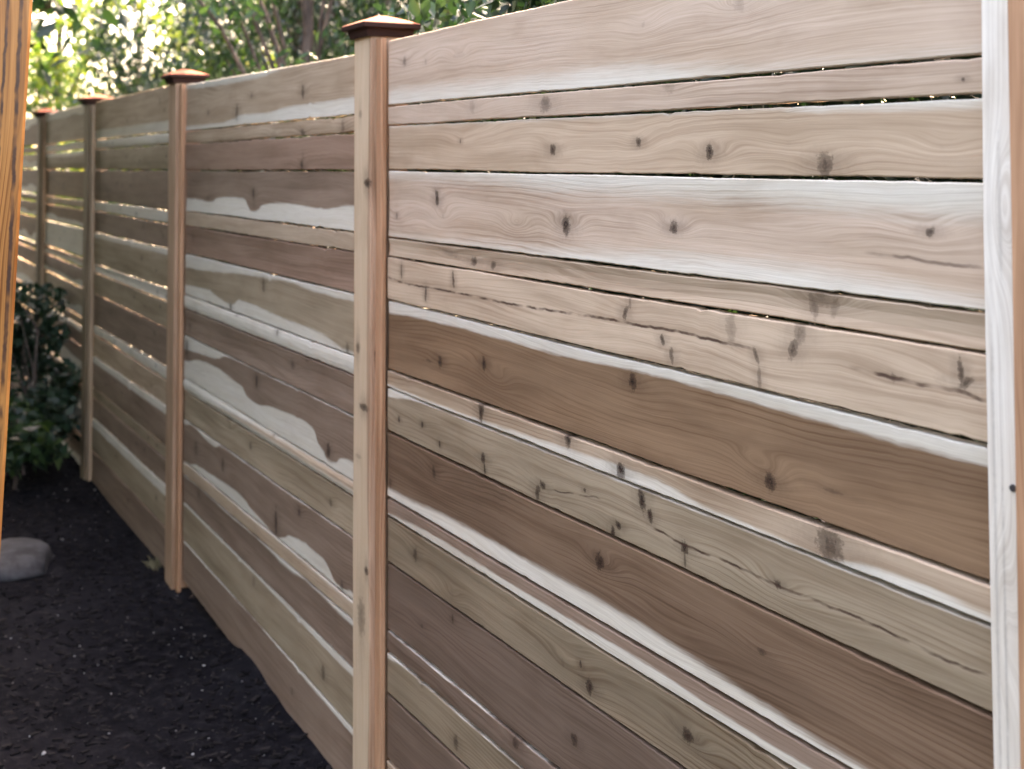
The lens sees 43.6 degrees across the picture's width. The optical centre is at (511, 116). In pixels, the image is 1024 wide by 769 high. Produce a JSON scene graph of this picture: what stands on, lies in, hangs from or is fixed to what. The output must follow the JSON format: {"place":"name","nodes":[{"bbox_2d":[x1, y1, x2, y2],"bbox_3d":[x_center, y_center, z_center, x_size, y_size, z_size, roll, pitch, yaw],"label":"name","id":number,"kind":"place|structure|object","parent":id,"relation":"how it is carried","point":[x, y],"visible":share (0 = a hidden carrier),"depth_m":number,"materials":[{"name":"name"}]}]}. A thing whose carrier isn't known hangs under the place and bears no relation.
{"place":"outdoors","nodes":[
{"label":"outdoors","id":0,"kind":"place"},
{"bbox_2d":[26,0,933,169],"label":"sky","id":1,"kind":"structure","parent":0,"point":[42,15],"materials":[{"name":"white"}]},
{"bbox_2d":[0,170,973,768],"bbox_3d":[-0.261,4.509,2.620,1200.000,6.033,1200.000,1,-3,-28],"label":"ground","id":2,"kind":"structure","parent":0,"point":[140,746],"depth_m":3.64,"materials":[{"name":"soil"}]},
{"bbox_2d":[0,0,32,547],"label":"oak timber","id":3,"kind":"object","parent":2,"relation":"on","point":[15,24],"visible":1,"depth_m":1.86,"materials":[{"name":"wood"}]},
{"bbox_2d":[0,538,53,580],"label":"boulder","id":4,"kind":"object","parent":2,"relation":"on","point":[24,558],"visible":0.97,"depth_m":4.50,"materials":[{"name":"stone"}]},
{"bbox_2d":[5,392,72,489],"bbox_3d":[-2.239,1.486,5.637,0.568,0.529,0.510,-1,-3,29],"label":"shrub","id":5,"kind":"object","parent":2,"relation":"on","point":[38,445],"visible":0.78,"depth_m":5.60,"materials":[{"name":"green plant"}]},
{"bbox_2d":[9,281,80,445],"bbox_3d":[-2.333,1.342,6.165,0.895,1.105,0.845,0,-2,6],"label":"shrub","id":6,"kind":"object","parent":2,"relation":"on","point":[53,398],"visible":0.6,"depth_m":6.25,"materials":[{"name":"green plant"}]},
{"bbox_2d":[28,0,132,89],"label":"broadleaf tree","id":7,"kind":"object","parent":2,"relation":"on","point":[45,7],"visible":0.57,"depth_m":5.74,"materials":[{"name":"green plant"}]},
{"bbox_2d":[20,0,205,285],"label":"broadleaf tree","id":8,"kind":"object","parent":2,"relation":"on","point":[74,48],"visible":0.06,"depth_m":13.88,"materials":[{"name":"green plant"}]},
{"bbox_2d":[3,470,273,768],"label":"pebbles","id":9,"kind":"object","parent":2,"relation":"on","point":[43,752],"visible":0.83,"depth_m":3.85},
{"bbox_2d":[143,555,160,570],"bbox_3d":[-1.285,1.604,4.612,0.090,0.045,0.173,1,-3,-28],"label":"grass tuft","id":10,"kind":"object","parent":2,"relation":"on","point":[152,563],"visible":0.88,"depth_m":4.58,"materials":[{"name":"brown"}]},
{"bbox_2d":[19,0,291,306],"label":"broadleaf tree","id":11,"kind":"object","parent":2,"relation":"on","point":[58,75],"visible":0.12,"depth_m":12.38,"materials":[{"name":"green plant"}]},
{"bbox_2d":[0,395,330,768],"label":"mulch","id":12,"kind":"object","parent":2,"relation":"on","point":[63,746],"visible":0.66,"depth_m":3.71,"materials":[{"name":"black plant"}]},
{"bbox_2d":[69,0,294,147],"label":"broadleaf tree","id":13,"kind":"object","parent":2,"relation":"on","point":[152,2],"depth_m":14.14,"materials":[{"name":"green plant"}]},
{"bbox_2d":[49,0,345,305],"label":"evergreen tree","id":14,"kind":"object","parent":2,"relation":"on","point":[121,70],"visible":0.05,"depth_m":11.50,"materials":[{"name":"green plant"}]},
{"bbox_2d":[116,0,385,310],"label":"broadleaf tree","id":15,"kind":"object","parent":2,"relation":"on","point":[296,43],"visible":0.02,"depth_m":8.28,"materials":[{"name":"green plant"}]},
{"bbox_2d":[210,58,353,307],"bbox_3d":[-0.530,0.726,4.019,0.642,1.832,1.460,1,-3,-28],"label":"hedge","id":16,"kind":"object","parent":2,"relation":"on","point":[297,62],"visible":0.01,"depth_m":3.86,"materials":[{"name":"green plant"}]},
{"bbox_2d":[124,0,476,262],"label":"evergreen tree","id":17,"kind":"object","parent":2,"relation":"on","point":[295,25],"visible":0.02,"depth_m":6.70,"materials":[{"name":"green plant"}]},
{"bbox_2d":[142,0,483,261],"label":"slender tree","id":18,"kind":"object","parent":2,"relation":"on","point":[215,64],"visible":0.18,"depth_m":5.99,"materials":[{"name":"green plant"}]},
{"bbox_2d":[250,0,499,172],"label":"broadleaf tree","id":19,"kind":"object","parent":2,"relation":"on","point":[346,40],"visible":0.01,"depth_m":5.79,"materials":[{"name":"green plant"}]},
{"bbox_2d":[313,0,546,59],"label":"evergreen tree","id":20,"kind":"object","parent":2,"relation":"on","point":[345,18],"visible":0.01,"depth_m":6.18,"materials":[{"name":"green plant"}]},
{"bbox_2d":[10,0,1023,768],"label":"board fence","id":21,"kind":"object","parent":2,"relation":"on","point":[358,540],"visible":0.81,"depth_m":2.06,"materials":[{"name":"brown wood"}]},
{"bbox_2d":[343,0,987,579],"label":"hedge","id":22,"kind":"object","parent":2,"relation":"on","point":[441,14],"visible":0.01,"depth_m":2.28,"materials":[{"name":"green plant"}]}
]}

